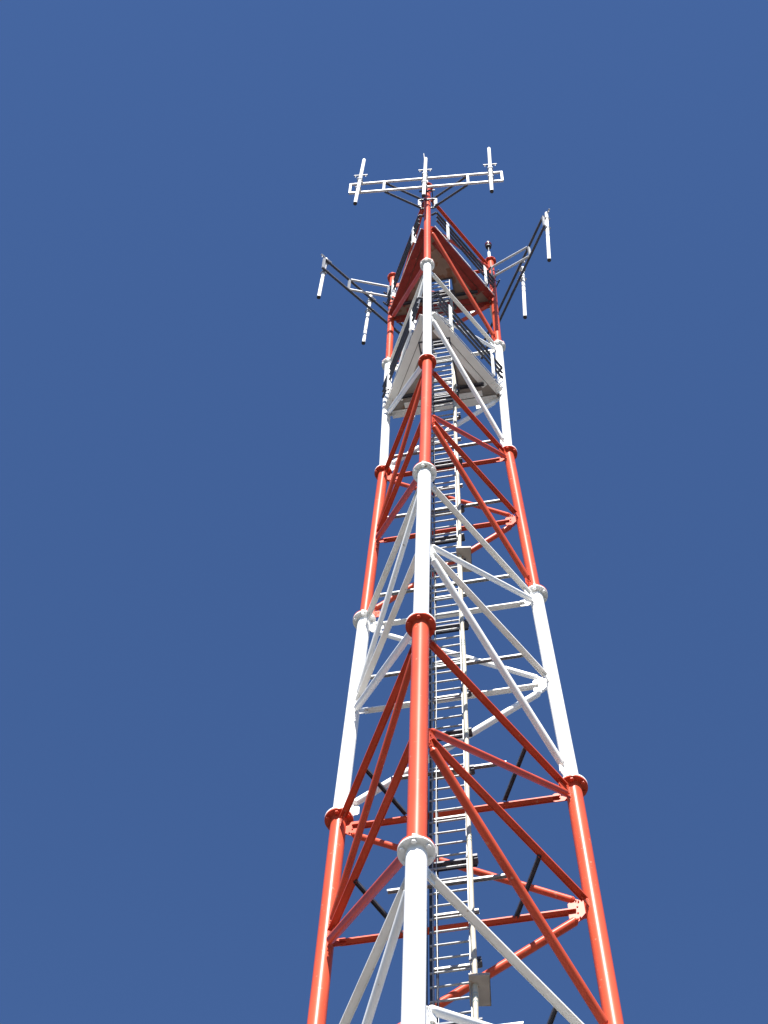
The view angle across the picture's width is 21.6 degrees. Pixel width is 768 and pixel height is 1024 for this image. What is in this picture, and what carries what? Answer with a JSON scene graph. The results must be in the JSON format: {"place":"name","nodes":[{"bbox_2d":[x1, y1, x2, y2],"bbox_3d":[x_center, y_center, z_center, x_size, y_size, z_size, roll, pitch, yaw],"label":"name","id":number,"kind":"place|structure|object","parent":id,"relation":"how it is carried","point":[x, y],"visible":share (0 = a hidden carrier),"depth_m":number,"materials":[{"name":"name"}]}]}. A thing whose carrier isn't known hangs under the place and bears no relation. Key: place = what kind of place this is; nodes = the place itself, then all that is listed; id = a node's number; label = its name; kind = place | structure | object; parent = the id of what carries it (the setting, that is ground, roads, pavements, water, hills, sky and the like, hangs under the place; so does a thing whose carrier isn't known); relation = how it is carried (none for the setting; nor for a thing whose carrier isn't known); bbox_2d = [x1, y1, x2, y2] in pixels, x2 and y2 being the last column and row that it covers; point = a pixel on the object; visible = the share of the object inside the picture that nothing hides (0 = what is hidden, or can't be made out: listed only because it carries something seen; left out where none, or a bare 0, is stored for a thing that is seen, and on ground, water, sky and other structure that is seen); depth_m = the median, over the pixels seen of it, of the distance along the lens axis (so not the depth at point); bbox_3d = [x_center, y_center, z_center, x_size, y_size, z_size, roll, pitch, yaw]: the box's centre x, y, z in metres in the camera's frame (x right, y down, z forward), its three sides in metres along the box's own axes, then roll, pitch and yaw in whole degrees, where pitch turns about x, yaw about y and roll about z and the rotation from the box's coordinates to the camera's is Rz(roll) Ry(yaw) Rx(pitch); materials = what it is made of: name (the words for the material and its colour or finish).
{"place":"outdoors","nodes":[
{"label":"outdoors","id":0,"kind":"place"},
{"bbox_2d":[0,0,767,1023],"label":"sky","id":1,"kind":"structure","parent":0,"point":[190,434],"materials":[{"name":"blue"}]},
{"label":"ground","id":2,"kind":"structure","parent":0,"visible":0},
{"bbox_3d":[-1.919,16.984,6.424,1.500,0.495,1.500,-1,-65,2],"label":"concrete footing","id":3,"kind":"object","parent":2,"relation":"on","visible":0},
{"bbox_2d":[307,182,623,1023],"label":"lattice tower","id":4,"kind":"structure","parent":3,"relation":"on","point":[415,848],"depth_m":30.13,"materials":[{"name":"red metal"}]},
{"bbox_2d":[322,257,436,364],"bbox_3d":[0.095,-5.284,51.085,3.855,0.812,0.638,39,-70,-16],"label":"antenna mount","id":5,"kind":"object","parent":4,"relation":"attached to","point":[349,290],"visible":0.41,"depth_m":50.93,"materials":[{"name":"metal"}]},
{"bbox_2d":[317,254,331,298],"bbox_3d":[-1.500,-5.854,50.108,0.340,2.975,0.207,39,-69,-15],"label":"pole antenna","id":6,"kind":"object","parent":5,"relation":"attached to","point":[324,273],"visible":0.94,"depth_m":49.88,"materials":[{"name":"white plastic"}]},
{"bbox_2d":[361,294,375,344],"bbox_3d":[-0.391,-4.889,50.409,0.340,3.630,0.207,40,-69,-15],"label":"pole antenna","id":7,"kind":"object","parent":5,"relation":"attached to","point":[368,312],"visible":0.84,"depth_m":50.14,"materials":[{"name":"white plastic"}]},
{"bbox_2d":[349,171,503,209],"bbox_3d":[1.073,-7.974,50.501,3.855,0.812,0.608,-4,-65,3],"label":"antenna mount","id":8,"kind":"object","parent":4,"relation":"attached to","point":[420,200],"visible":0.97,"depth_m":50.25,"materials":[{"name":"metal"}]},
{"bbox_2d":[353,159,367,204],"bbox_3d":[-0.605,-8.289,50.725,0.340,3.880,0.207,-3,-65,5],"label":"pole antenna","id":9,"kind":"object","parent":8,"relation":"attached to","point":[359,181],"visible":1,"depth_m":50.74,"materials":[{"name":"white plastic"}]},
{"bbox_2d":[418,157,431,197],"bbox_3d":[1.025,-8.369,50.548,0.340,3.330,0.207,-4,-65,4],"label":"pole antenna","id":10,"kind":"object","parent":8,"relation":"attached to","point":[424,175],"visible":1,"depth_m":50.48,"materials":[{"name":"white plastic"}]},
{"bbox_2d":[483,147,496,192],"bbox_3d":[2.670,-8.565,50.613,0.340,3.880,0.207,-4,-65,4],"label":"pole antenna","id":11,"kind":"object","parent":8,"relation":"attached to","point":[490,171],"visible":1,"depth_m":50.56,"materials":[{"name":"white plastic"}]},
{"bbox_2d":[387,212,494,323],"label":"work platform","id":12,"kind":"structure","parent":4,"relation":"attached to","point":[480,292],"depth_m":49.27,"materials":[{"name":"metal"}]},
{"bbox_2d":[382,294,503,418],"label":"work platform","id":13,"kind":"structure","parent":4,"relation":"attached to","point":[485,383],"depth_m":43.87,"materials":[{"name":"metal"}]},
{"bbox_2d":[429,280,490,1023],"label":"access ladder","id":14,"kind":"object","parent":4,"relation":"attached to","point":[482,980],"visible":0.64,"depth_m":31.74,"materials":[{"name":"metal"}]},
{"bbox_2d":[426,811,427,1005],"bbox_3d":[0.582,5.201,27.903,0.076,48.300,0.059,-9,-65,5],"label":"feeder cable","id":15,"kind":"object","parent":14,"relation":"attached to","point":[427,945],"visible":0.04,"depth_m":26.36,"materials":[{"name":"black rubber"}]},
{"bbox_2d":[429,525,434,1005],"bbox_3d":[0.656,5.190,27.896,0.078,48.300,0.064,-9,-65,5],"label":"feeder cable","id":16,"kind":"object","parent":14,"relation":"attached to","point":[430,890],"visible":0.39,"depth_m":29.19,"materials":[{"name":"black rubber"}]},
{"bbox_2d":[432,305,438,1022],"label":"feeder cable","id":17,"kind":"object","parent":14,"relation":"attached to","point":[437,989],"visible":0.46,"depth_m":30.66,"materials":[{"name":"black rubber"}]},
{"bbox_2d":[450,299,478,1019],"bbox_3d":[1.186,5.093,27.450,0.098,47.600,0.088,-9,-65,5],"label":"cable conduit","id":18,"kind":"object","parent":14,"relation":"attached to","point":[475,1001],"visible":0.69,"depth_m":30.77,"materials":[{"name":"white metal"}]},
{"bbox_2d":[485,241,491,256],"bbox_3d":[2.757,-6.841,53.025,0.190,1.640,0.190,-9,-65,5],"label":"beacon lamp","id":19,"kind":"object","parent":4,"relation":"on","point":[488,245],"visible":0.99,"depth_m":53.36,"materials":[{"name":"white metal"}]},
{"bbox_2d":[480,216,545,359],"bbox_3d":[2.928,-5.790,51.005,0.738,0.812,3.855,21,-66,-9],"label":"antenna mount","id":20,"kind":"object","parent":4,"relation":"attached to","point":[528,249],"visible":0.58,"depth_m":50.81,"materials":[{"name":"metal"}]},
{"bbox_2d":[519,260,526,318],"bbox_3d":[3.421,-5.503,49.868,0.207,3.925,0.340,22,-65,-7],"label":"pole antenna","id":21,"kind":"object","parent":20,"relation":"attached to","point":[523,279],"visible":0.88,"depth_m":49.58,"materials":[{"name":"white plastic"}]},
{"bbox_2d":[541,209,550,261],"bbox_3d":[3.985,-6.787,49.479,0.207,3.750,0.340,22,-65,-7],"label":"pole antenna","id":22,"kind":"object","parent":20,"relation":"attached to","point":[547,227],"visible":0.96,"depth_m":49.42,"materials":[{"name":"white plastic"}]}
]}

